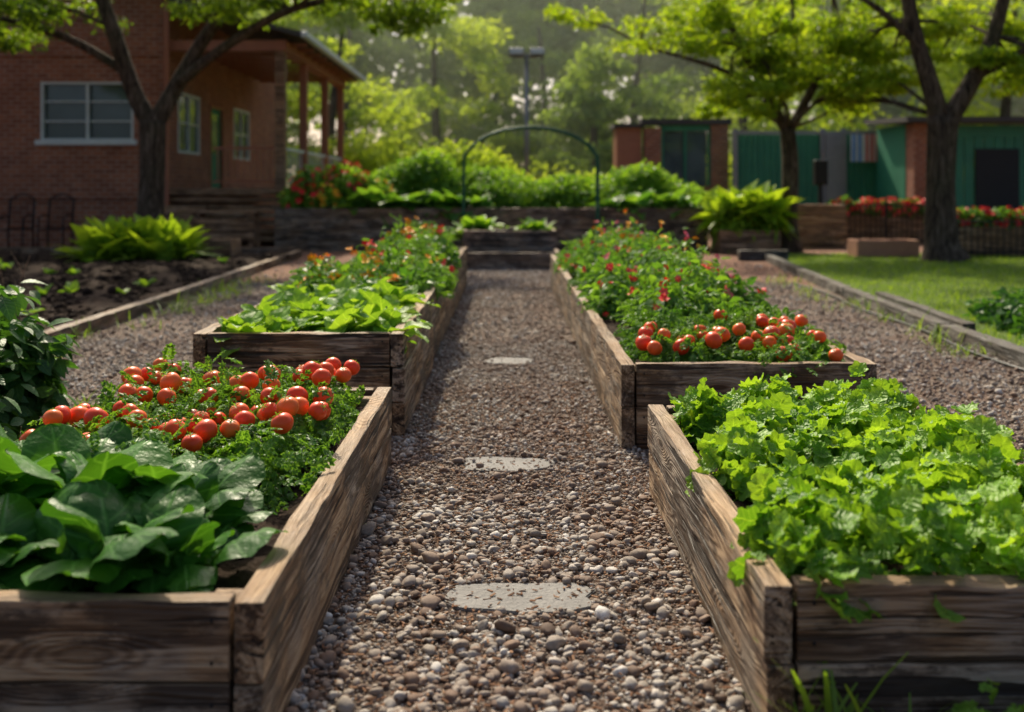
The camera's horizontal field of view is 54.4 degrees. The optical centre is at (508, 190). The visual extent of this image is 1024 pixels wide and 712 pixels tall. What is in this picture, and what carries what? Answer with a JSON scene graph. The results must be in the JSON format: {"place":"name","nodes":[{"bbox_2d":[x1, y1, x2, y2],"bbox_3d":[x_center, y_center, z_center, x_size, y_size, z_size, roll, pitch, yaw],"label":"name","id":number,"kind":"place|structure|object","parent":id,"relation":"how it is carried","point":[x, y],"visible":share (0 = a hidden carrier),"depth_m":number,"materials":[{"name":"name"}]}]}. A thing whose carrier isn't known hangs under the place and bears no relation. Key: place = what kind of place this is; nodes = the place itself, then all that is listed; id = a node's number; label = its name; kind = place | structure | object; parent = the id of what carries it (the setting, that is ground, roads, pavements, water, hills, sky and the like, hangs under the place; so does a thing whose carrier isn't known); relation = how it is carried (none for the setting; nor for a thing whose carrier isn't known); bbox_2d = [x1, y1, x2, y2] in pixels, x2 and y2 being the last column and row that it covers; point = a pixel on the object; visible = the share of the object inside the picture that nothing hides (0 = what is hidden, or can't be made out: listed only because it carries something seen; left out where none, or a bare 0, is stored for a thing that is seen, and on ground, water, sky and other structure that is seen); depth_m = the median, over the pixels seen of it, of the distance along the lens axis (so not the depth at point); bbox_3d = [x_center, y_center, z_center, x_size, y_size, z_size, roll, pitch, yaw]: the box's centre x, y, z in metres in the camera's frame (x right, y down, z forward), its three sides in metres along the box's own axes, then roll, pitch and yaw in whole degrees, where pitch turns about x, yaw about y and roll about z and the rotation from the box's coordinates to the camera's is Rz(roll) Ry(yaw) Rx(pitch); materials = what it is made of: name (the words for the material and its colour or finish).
{"place":"outdoors","nodes":[
{"label":"outdoors","id":0,"kind":"place"},
{"bbox_2d":[0,230,923,315],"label":"ground","id":1,"kind":"structure","parent":0,"point":[343,256],"depth_m":18.77,"materials":[{"name":"brown soil"}]},
{"bbox_2d":[0,193,35,247],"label":"metal patio chair","id":2,"kind":"object","parent":1,"relation":"on","point":[23,228],"visible":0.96,"depth_m":22.45,"materials":[{"name":"black metal"}]},
{"bbox_2d":[37,193,74,247],"bbox_3d":[-10.200,0.717,22.440,0.596,1.299,0.640,0,0,0],"label":"metal patio chair","id":3,"kind":"object","parent":1,"relation":"on","point":[48,228],"visible":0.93,"depth_m":22.63,"materials":[{"name":"black metal"}]},
{"bbox_2d":[0,0,162,246],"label":"front wall","id":4,"kind":"structure","parent":1,"relation":"on","point":[28,166],"depth_m":24.00,"materials":[{"name":"red brick"}]},
{"bbox_2d":[0,52,162,198],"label":"brick ledge","id":5,"kind":"object","parent":4,"relation":"attached to","point":[80,54],"visible":0.7,"depth_m":23.95,"materials":[{"name":"brown brick"}]},
{"bbox_2d":[34,140,137,144],"bbox_3d":[-10.175,-1.145,23.959,2.450,0.120,0.097,0,0,0],"label":"window sill","id":6,"kind":"structure","parent":4,"relation":"attached to","point":[85,142],"depth_m":23.91,"materials":[{"name":"grey concrete"}]},
{"bbox_2d":[40,82,133,139],"bbox_3d":[-10.175,-1.900,24.070,2.250,1.430,0.120,0,0,0],"label":"window frame","id":7,"kind":"object","parent":4,"relation":"attached to","point":[42,109],"visible":0.83,"depth_m":24.03,"materials":[{"name":"grey wood"}]},
{"bbox_2d":[45,85,130,137],"bbox_3d":[-10.175,-1.900,24.160,2.230,1.410,0.020,0,0,0],"label":"window glass","id":8,"kind":"object","parent":7,"relation":"in","point":[77,111],"visible":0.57,"depth_m":24.15,"materials":[{"name":"grey glass"}]},
{"bbox_2d":[169,0,359,80],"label":"porch roof","id":9,"kind":"structure","parent":4,"relation":"attached to","point":[274,32],"depth_m":25.62,"materials":[{"name":"brown wood"}]},
{"bbox_2d":[301,31,365,81],"bbox_3d":[-4.872,-3.705,28.550,0.145,0.140,9.800,0,0,0],"label":"gutter","id":10,"kind":"object","parent":9,"relation":"attached to","point":[316,43],"visible":1,"depth_m":26.93,"materials":[{"name":"white paint"}]},
{"bbox_2d":[52,213,223,262],"bbox_3d":[-6.878,0.909,18.198,3.384,1.067,2.455,0,0,0],"label":"daylily plant","id":11,"kind":"object","parent":1,"relation":"on","point":[160,237],"visible":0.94,"depth_m":17.71,"materials":[{"name":"green plant"}]},
{"bbox_2d":[0,247,301,341],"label":"garden plot","id":12,"kind":"object","parent":1,"relation":"on","point":[78,290],"visible":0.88,"depth_m":13.79,"materials":[{"name":"soil"}]},
{"bbox_2d":[163,0,169,204],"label":"downspout","id":13,"kind":"object","parent":1,"relation":"on","point":[166,46],"depth_m":23.86,"materials":[{"name":"paint"}]},
{"bbox_2d":[164,205,208,232],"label":"porch steps","id":14,"kind":"structure","parent":1,"relation":"on","point":[184,208],"depth_m":23.78,"materials":[{"name":"brown wood"}]},
{"bbox_2d":[164,211,262,247],"bbox_3d":[-6.900,0.915,22.285,2.600,0.900,0.850,0,0,0],"label":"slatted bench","id":15,"kind":"object","parent":1,"relation":"on","point":[204,221],"visible":0.48,"depth_m":21.86,"materials":[{"name":"brown wood"}]},
{"bbox_2d":[201,238,240,256],"bbox_3d":[-5.825,1.153,19.350,1.056,0.421,0.709,0,0,0],"label":"wooden planter box","id":16,"kind":"object","parent":1,"relation":"on","point":[225,246],"visible":0.42,"depth_m":19.00,"materials":[{"name":"wood"}]},
{"bbox_2d":[170,0,278,227],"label":"side wall","id":17,"kind":"structure","parent":1,"relation":"on","point":[224,87],"depth_m":29.15,"materials":[{"name":"red brick"}]},
{"bbox_2d":[178,92,199,154],"bbox_3d":[-8.330,-1.710,25.825,0.100,1.550,1.750,0,0,0],"label":"window frame","id":18,"kind":"object","parent":17,"relation":"attached to","point":[188,124],"visible":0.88,"depth_m":25.84,"materials":[{"name":"wood"}]},
{"bbox_2d":[179,95,196,151],"bbox_3d":[-8.345,-1.710,25.825,0.010,1.530,1.730,0,0,0],"label":"window glass","id":19,"kind":"object","parent":18,"relation":"in","point":[183,127],"visible":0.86,"depth_m":25.75,"materials":[{"name":"green glass"}]},
{"bbox_2d":[210,104,223,187],"bbox_3d":[-8.335,-1.220,28.250,0.130,2.330,1.300,0,0,0],"label":"door frame","id":20,"kind":"object","parent":17,"relation":"attached to","point":[221,109],"visible":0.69,"depth_m":28.82,"materials":[{"name":"green wood"}]},
{"bbox_2d":[211,108,219,187],"bbox_3d":[-8.386,-1.180,28.250,0.068,2.250,1.140,0,0,0],"label":"door","id":21,"kind":"structure","parent":20,"relation":"in","point":[214,159],"depth_m":28.27,"materials":[{"name":"green wood"}]},
{"bbox_2d":[170,189,285,194],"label":"porch deck","id":22,"kind":"structure","parent":17,"relation":"attached to","point":[225,191],"depth_m":24.10,"materials":[{"name":"brown wood"}]},
{"bbox_2d":[170,197,281,240],"bbox_3d":[-6.745,0.705,28.600,3.010,1.080,8.800,0,0,0],"label":"porch skirt","id":23,"kind":"object","parent":22,"relation":"attached to","point":[239,207],"visible":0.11,"depth_m":24.20,"materials":[{"name":"brown wood"}]},
{"bbox_2d":[275,51,286,188],"bbox_3d":[-5.560,-1.710,24.270,0.240,3.350,0.240,0,0,0],"label":"porch corner post","id":24,"kind":"object","parent":22,"relation":"on","point":[280,119],"visible":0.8,"depth_m":24.15,"materials":[{"name":"brown wood"}]},
{"bbox_2d":[170,40,345,87],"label":"porch beam","id":25,"kind":"structure","parent":24,"relation":"on","point":[294,55],"depth_m":24.15,"materials":[{"name":"brown wood"}]},
{"bbox_2d":[202,43,356,82],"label":"roof rafters","id":26,"kind":"object","parent":25,"relation":"attached to","point":[260,65],"visible":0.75,"depth_m":28.24,"materials":[{"name":"paint"}]},
{"bbox_2d":[287,148,340,182],"bbox_3d":[-5.550,-0.620,28.550,0.100,0.870,8.300,0,0,0],"label":"porch railing","id":27,"kind":"object","parent":22,"relation":"on","point":[301,152],"visible":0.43,"depth_m":26.61,"materials":[{"name":"grey wood"}]},
{"bbox_2d":[299,64,343,170],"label":"porch posts","id":28,"kind":"object","parent":22,"relation":"on","point":[303,107],"visible":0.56,"depth_m":29.90,"materials":[{"name":"brown wood"}]},
{"bbox_2d":[233,108,249,160],"bbox_3d":[-8.330,-1.710,30.900,0.100,1.550,1.800,0,0,0],"label":"window frame","id":29,"kind":"object","parent":17,"relation":"attached to","point":[248,132],"visible":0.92,"depth_m":30.87,"materials":[{"name":"wood"}]},
{"bbox_2d":[235,111,246,157],"bbox_3d":[-8.345,-1.710,30.900,0.010,1.530,1.780,0,0,0],"label":"window glass","id":30,"kind":"object","parent":29,"relation":"in","point":[237,128],"visible":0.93,"depth_m":30.82,"materials":[{"name":"green glass"}]},
{"bbox_2d":[0,0,466,219],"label":"oak tree","id":31,"kind":"object","parent":1,"relation":"on","point":[414,17],"visible":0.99,"depth_m":19.74,"materials":[{"name":"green plant"}]},
{"bbox_2d":[211,0,354,176],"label":"background tree","id":32,"kind":"object","parent":1,"relation":"on","point":[316,88],"visible":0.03,"depth_m":45.35,"materials":[{"name":"green plant"}]},
{"bbox_2d":[263,0,429,168],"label":"background tree","id":33,"kind":"object","parent":1,"relation":"on","point":[404,110],"visible":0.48,"depth_m":41.85,"materials":[{"name":"green plant"}]},
{"bbox_2d":[269,12,447,172],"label":"background tree","id":34,"kind":"object","parent":1,"relation":"on","point":[378,47],"visible":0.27,"depth_m":57.68,"materials":[{"name":"green plant"}]},
{"bbox_2d":[370,0,523,161],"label":"background tree","id":35,"kind":"object","parent":1,"relation":"on","point":[471,33],"visible":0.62,"depth_m":47.85,"materials":[{"name":"green plant"}]},
{"bbox_2d":[274,206,707,250],"bbox_3d":[-0.399,0.881,24.000,9.811,0.983,3.017,0,0,0],"label":"timber retaining planter","id":36,"kind":"object","parent":1,"relation":"on","point":[318,229],"visible":0.61,"depth_m":22.50,"materials":[{"name":"wood"}]},
{"bbox_2d":[276,159,370,207],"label":"red geranium plants","id":37,"kind":"object","parent":36,"relation":"in","point":[308,179],"visible":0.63,"depth_m":22.95,"materials":[{"name":"green plant"}]},
{"bbox_2d":[301,173,395,207],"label":"marigold plants","id":38,"kind":"object","parent":36,"relation":"on","point":[324,201],"visible":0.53,"depth_m":22.78,"materials":[{"name":"green plant"}]},
{"bbox_2d":[330,185,702,227],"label":"hosta plants","id":39,"kind":"object","parent":36,"relation":"in","point":[372,196],"visible":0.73,"depth_m":22.69,"materials":[{"name":"green plant"}]},
{"bbox_2d":[370,147,706,207],"bbox_3d":[0.648,-0.187,24.706,8.852,1.751,2.760,0,0,0],"label":"boxwood hedge","id":40,"kind":"object","parent":36,"relation":"on","point":[420,173],"visible":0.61,"depth_m":24.11,"materials":[{"name":"green plant"}]},
{"bbox_2d":[463,227,556,247],"bbox_3d":[0.016,1.054,19.201,1.745,0.626,1.610,0,0,0],"label":"timber step planter","id":41,"kind":"object","parent":1,"relation":"on","point":[500,237],"visible":0.58,"depth_m":18.40,"materials":[{"name":"wood"}]},
{"bbox_2d":[447,215,555,239],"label":"hosta plants","id":42,"kind":"object","parent":41,"relation":"in","point":[482,222],"visible":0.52,"depth_m":19.13,"materials":[{"name":"green plant"}]},
{"bbox_2d":[467,248,559,269],"bbox_3d":[0.015,1.214,17.671,1.739,0.303,1.351,0,0,0],"label":"timber step planter","id":43,"kind":"object","parent":1,"relation":"on","point":[508,258],"visible":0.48,"depth_m":17.00,"materials":[{"name":"wood"}]},
{"bbox_2d":[428,135,613,202],"bbox_3d":[0.677,-0.223,27.482,8.852,2.505,2.737,0,0,-16],"label":"tall grass hedge","id":44,"kind":"object","parent":1,"relation":"on","point":[472,159],"depth_m":26.91,"materials":[{"name":"green plant"}]},
{"bbox_2d":[509,48,544,186],"bbox_3d":[0.650,-1.875,35.990,1.300,6.480,0.620,0,0,0],"label":"street lamp","id":45,"kind":"object","parent":1,"relation":"on","point":[519,52],"visible":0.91,"depth_m":35.92,"materials":[{"name":"grey metal"}]},
{"bbox_2d":[462,126,599,246],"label":"garden arch","id":46,"kind":"structure","parent":1,"relation":"on","point":[597,173],"depth_m":21.79,"materials":[{"name":"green metal"}]},
{"bbox_2d":[344,132,731,188],"bbox_3d":[7.035,-0.205,35.985,29.569,3.595,8.855,0,0,0],"label":"background hedge","id":47,"kind":"object","parent":1,"relation":"on","point":[368,160],"visible":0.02,"depth_m":34.00,"materials":[{"name":"green plant"}]},
{"bbox_2d":[458,4,643,179],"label":"background tree","id":48,"kind":"object","parent":1,"relation":"on","point":[548,61],"visible":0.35,"depth_m":54.83,"materials":[{"name":"green plant"}]},
{"bbox_2d":[523,42,675,178],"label":"background tree","id":49,"kind":"object","parent":1,"relation":"on","point":[588,111],"visible":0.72,"depth_m":43.66,"materials":[{"name":"green plant"}]},
{"bbox_2d":[213,0,1023,185],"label":"distant trees","id":50,"kind":"object","parent":1,"relation":"on","point":[449,79],"visible":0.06,"depth_m":67.95,"materials":[{"name":"green plant"}]},
{"bbox_2d":[537,0,727,176],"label":"background tree","id":51,"kind":"object","parent":1,"relation":"on","point":[678,106],"visible":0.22,"depth_m":49.47,"materials":[{"name":"green plant"}]},
{"bbox_2d":[610,119,731,191],"bbox_3d":[5.600,-0.535,34.700,4.000,3.800,1.600,0,0,0],"label":"brick gatehouse","id":52,"kind":"object","parent":1,"relation":"on","point":[690,151],"visible":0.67,"depth_m":34.15,"materials":[{"name":"red brick"}]},
{"bbox_2d":[660,125,709,185],"bbox_3d":[6.050,-1.185,34.150,1.700,2.100,0.120,0,0,0],"label":"door frame","id":53,"kind":"structure","parent":52,"relation":"in","point":[684,128],"depth_m":34.10,"materials":[{"name":"green wood"}]},
{"bbox_2d":[688,180,806,252],"bbox_3d":[5.129,0.586,22.016,2.643,1.676,2.131,0,0,0],"label":"fern","id":54,"kind":"object","parent":1,"relation":"on","point":[749,217],"visible":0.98,"depth_m":21.53,"materials":[{"name":"green plant"}]},
{"bbox_2d":[542,0,966,252],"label":"maple tree","id":55,"kind":"object","parent":1,"relation":"on","point":[759,48],"visible":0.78,"depth_m":21.39,"materials":[{"name":"green plant"}]},
{"bbox_2d":[683,0,868,179],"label":"background tree","id":56,"kind":"object","parent":1,"relation":"on","point":[744,124],"visible":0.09,"depth_m":41.69,"materials":[{"name":"green plant"}]},
{"bbox_2d":[732,129,876,203],"bbox_3d":[10.480,-0.335,32.965,6.160,3.400,0.250,0,0,0],"label":"green metal fence","id":57,"kind":"object","parent":1,"relation":"on","point":[756,155],"visible":0.44,"depth_m":33.00,"materials":[{"name":"green metal"}]},
{"bbox_2d":[850,134,876,161],"bbox_3d":[11.725,-1.385,32.780,0.950,0.900,0.040,0,0,0],"label":"striped banner","id":58,"kind":"object","parent":57,"relation":"attached to","point":[863,147],"visible":0.88,"depth_m":32.78,"materials":[{"name":"multicoloured fabric"}]},
{"bbox_2d":[813,160,827,203],"bbox_3d":[8.150,0.290,26.050,0.340,2.150,0.240,0,0,0],"label":"garden post sign","id":59,"kind":"object","parent":1,"relation":"on","point":[820,173],"visible":0.76,"depth_m":25.93,"materials":[{"name":"black metal"}]},
{"bbox_2d":[798,204,845,247],"bbox_3d":[6.849,0.850,24.200,2.310,1.029,1.211,0,0,0],"label":"wooden planter","id":60,"kind":"object","parent":1,"relation":"on","point":[821,225],"visible":0.44,"depth_m":23.60,"materials":[{"name":"wood"}]},
{"bbox_2d":[732,0,991,130],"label":"background tree","id":61,"kind":"object","parent":1,"relation":"on","point":[847,116],"visible":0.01,"depth_m":43.07,"materials":[{"name":"green plant"}]},
{"bbox_2d":[737,250,1023,366],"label":"timber edging","id":62,"kind":"object","parent":1,"relation":"on","point":[1005,350],"visible":0.91,"depth_m":10.49,"materials":[{"name":"wood"}]},
{"bbox_2d":[839,201,924,243],"bbox_3d":[9.475,0.825,25.015,2.350,1.080,0.050,0,0,0],"label":"iron fence","id":63,"kind":"object","parent":1,"relation":"on","point":[885,205],"visible":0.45,"depth_m":25.00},
{"bbox_2d":[846,212,924,243],"bbox_3d":[9.850,0.963,25.649,3.106,0.804,0.712,0,0,0],"label":"fence","id":64,"kind":"object","parent":1,"relation":"on","point":[852,227],"visible":0.26,"depth_m":25.30,"materials":[{"name":"wood"}]},
{"bbox_2d":[825,195,958,218],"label":"red geranium plants","id":65,"kind":"object","parent":64,"relation":"in","point":[891,201],"visible":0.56,"depth_m":25.30,"materials":[{"name":"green plant"}]},
{"bbox_2d":[802,0,1023,262],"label":"maple tree","id":66,"kind":"object","parent":1,"relation":"on","point":[941,233],"visible":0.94,"depth_m":18.96,"materials":[{"name":"green plant"}]},
{"bbox_2d":[864,116,1023,224],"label":"green pavilion","id":67,"kind":"structure","parent":1,"relation":"on","point":[990,164],"depth_m":29.70,"materials":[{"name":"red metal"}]},
{"bbox_2d":[436,0,563,179],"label":"background tree","id":68,"kind":"object","parent":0,"point":[485,10],"visible":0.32,"depth_m":59.40,"materials":[{"name":"green plant"}]},
{"bbox_2d":[20,270,1023,711],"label":"gravel path","id":69,"kind":"structure","parent":0,"point":[696,696],"depth_m":5.37,"materials":[{"name":"grey gravel"}]},
{"bbox_2d":[0,279,81,440],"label":"pepper plant","id":70,"kind":"object","parent":69,"relation":"on","point":[33,369],"visible":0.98,"depth_m":5.34,"materials":[{"name":"green plant"}]},
{"bbox_2d":[0,387,391,711],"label":"raised garden bed","id":71,"kind":"object","parent":69,"relation":"on","point":[242,636],"visible":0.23,"depth_m":2.35,"materials":[{"name":"brown wood"}]},
{"bbox_2d":[0,421,287,593],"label":"spinach plants","id":72,"kind":"object","parent":71,"relation":"in","point":[146,516],"visible":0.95,"depth_m":2.70,"materials":[{"name":"green plant"}]},
{"bbox_2d":[4,343,365,511],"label":"tomato plants","id":73,"kind":"object","parent":71,"relation":"in","point":[224,412],"visible":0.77,"depth_m":3.88,"materials":[{"name":"green plant"}]},
{"bbox_2d":[192,294,433,435],"bbox_3d":[-1.165,1.075,6.550,1.189,0.580,2.100,0,0,0],"label":"raised garden bed","id":74,"kind":"object","parent":69,"relation":"on","point":[382,359],"visible":0.38,"depth_m":5.51,"materials":[{"name":"brown wood"}]},
{"bbox_2d":[214,275,439,358],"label":"cos lettuce plants","id":75,"kind":"object","parent":74,"relation":"in","point":[343,305],"visible":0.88,"depth_m":6.02,"materials":[{"name":"green plant"}]},
{"bbox_2d":[418,247,466,358],"bbox_3d":[-1.151,1.085,10.960,1.124,0.568,6.480,0,0,0],"label":"raised garden bed","id":76,"kind":"object","parent":69,"relation":"on","point":[443,314],"visible":0.09,"depth_m":9.53,"materials":[{"name":"brown wood"}]},
{"bbox_2d":[274,245,456,300],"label":"marigold plants","id":77,"kind":"object","parent":76,"relation":"on","point":[422,273],"visible":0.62,"depth_m":8.20,"materials":[{"name":"green plant"}]},
{"bbox_2d":[351,220,461,280],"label":"red flower plants","id":78,"kind":"object","parent":76,"relation":"in","point":[428,242],"visible":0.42,"depth_m":10.35,"materials":[{"name":"green plant"}]},
{"bbox_2d":[365,214,452,253],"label":"marigold plants","id":79,"kind":"object","parent":76,"relation":"in","point":[394,235],"visible":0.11,"depth_m":10.90,"materials":[{"name":"green plant"}]},
{"bbox_2d":[483,357,533,363],"bbox_3d":[-0.002,1.358,7.893,0.412,0.014,0.292,0,0,0],"label":"stepping stone","id":80,"kind":"object","parent":69,"relation":"in","point":[507,360],"visible":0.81,"depth_m":7.89,"materials":[{"name":"grey stone"}]},
{"bbox_2d":[463,456,554,472],"bbox_3d":[-0.001,1.358,4.923,0.460,0.014,0.263,0,0,0],"label":"stepping stone","id":81,"kind":"object","parent":69,"relation":"on","point":[507,462],"visible":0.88,"depth_m":4.92,"materials":[{"name":"grey stone"}]},
{"bbox_2d":[443,583,595,615],"bbox_3d":[0.038,1.358,3.306,0.514,0.014,0.255,0,0,0],"label":"stepping stone","id":82,"kind":"object","parent":69,"relation":"on","point":[511,604],"visible":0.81,"depth_m":3.30,"materials":[{"name":"grey stone"}]},
{"bbox_2d":[17,269,1021,439],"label":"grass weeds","id":83,"kind":"object","parent":69,"relation":"on","point":[937,336],"depth_m":10.90,"materials":[{"name":"green plant"}]},
{"bbox_2d":[64,302,1023,711],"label":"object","id":84,"kind":"object","parent":69,"relation":"on","point":[452,584],"visible":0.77,"depth_m":3.64,"materials":[{"name":"grey gravel"}]},
{"bbox_2d":[550,255,876,448],"bbox_3d":[1.261,1.136,9.610,1.361,0.464,8.780,0,0,0],"label":"raised garden bed","id":85,"kind":"object","parent":69,"relation":"on","point":[629,391],"visible":0.23,"depth_m":5.23,"materials":[{"name":"brown wood"}]},
{"bbox_2d":[583,209,715,273],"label":"marigold plants","id":86,"kind":"object","parent":85,"relation":"on","point":[675,260],"visible":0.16,"depth_m":10.31,"materials":[{"name":"green plant"}]},
{"bbox_2d":[571,221,746,316],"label":"pink flower plants","id":87,"kind":"object","parent":85,"relation":"on","point":[653,277],"visible":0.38,"depth_m":7.99,"materials":[{"name":"green plant"}]},
{"bbox_2d":[553,226,775,336],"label":"red flower plants","id":88,"kind":"object","parent":85,"relation":"in","point":[690,293],"visible":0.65,"depth_m":7.51,"materials":[{"name":"green plant"}]},
{"bbox_2d":[613,294,845,381],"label":"tomato plants","id":89,"kind":"object","parent":85,"relation":"in","point":[723,333],"visible":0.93,"depth_m":5.65,"materials":[{"name":"green plant"}]},
{"bbox_2d":[648,404,1023,711],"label":"raised garden bed","id":90,"kind":"object","parent":69,"relation":"on","point":[944,662],"visible":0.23,"depth_m":2.45,"materials":[{"name":"brown wood"}]},
{"bbox_2d":[668,360,1023,622],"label":"lettuce plants","id":91,"kind":"object","parent":90,"relation":"in","point":[836,481],"visible":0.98,"depth_m":3.04,"materials":[{"name":"green plant"}]},
{"bbox_2d":[753,637,963,711],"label":"grass weeds","id":92,"kind":"object","parent":69,"relation":"on","point":[830,696],"depth_m":2.36,"materials":[{"name":"green plant"}]},
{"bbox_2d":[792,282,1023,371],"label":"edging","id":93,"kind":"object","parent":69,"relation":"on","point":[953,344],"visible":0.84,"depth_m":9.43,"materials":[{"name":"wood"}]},
{"bbox_2d":[951,677,1023,711],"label":"weed plant","id":94,"kind":"object","parent":69,"relation":"on","point":[968,706],"visible":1,"depth_m":2.36,"materials":[{"name":"green plant"}]},
{"bbox_2d":[287,0,1017,190],"label":"sky","id":95,"kind":"structure","parent":0,"point":[313,132],"materials":[{"name":"white"}]},
{"bbox_2d":[789,253,1023,345],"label":"lawn","id":96,"kind":"structure","parent":0,"point":[973,294],"depth_m":14.90,"materials":[{"name":"green plant"}]},
{"bbox_2d":[847,239,919,256],"bbox_3d":[7.625,1.183,20.300,1.252,0.363,0.607,0,0,0],"label":"terracotta planter","id":97,"kind":"object","parent":96,"relation":"on","point":[883,247],"visible":0.82,"depth_m":20.00,"materials":[{"name":"concrete"}]},
{"bbox_2d":[957,221,1023,256],"bbox_3d":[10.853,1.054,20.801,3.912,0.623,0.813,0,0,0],"label":"fence","id":98,"kind":"object","parent":96,"relation":"on","point":[994,238],"visible":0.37,"depth_m":20.40,"materials":[{"name":"wood"}]},
{"bbox_2d":[956,205,1023,229],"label":"red geranium plants","id":99,"kind":"object","parent":98,"relation":"in","point":[984,213],"visible":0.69,"depth_m":20.55,"materials":[{"name":"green plant"}]},
{"bbox_2d":[961,287,1023,339],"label":"groundcover plants","id":100,"kind":"object","parent":96,"relation":"on","point":[1006,311],"visible":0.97,"depth_m":9.81,"materials":[{"name":"green plant"}]},
{"bbox_2d":[907,0,1023,115],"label":"background tree","id":101,"kind":"object","parent":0,"point":[953,71],"visible":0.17,"depth_m":39.16,"materials":[{"name":"green plant"}]},
{"bbox_2d":[975,0,1023,81],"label":"background tree","id":102,"kind":"object","parent":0,"point":[1022,8],"visible":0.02,"depth_m":47.21,"materials":[{"name":"green plant"}]}
]}

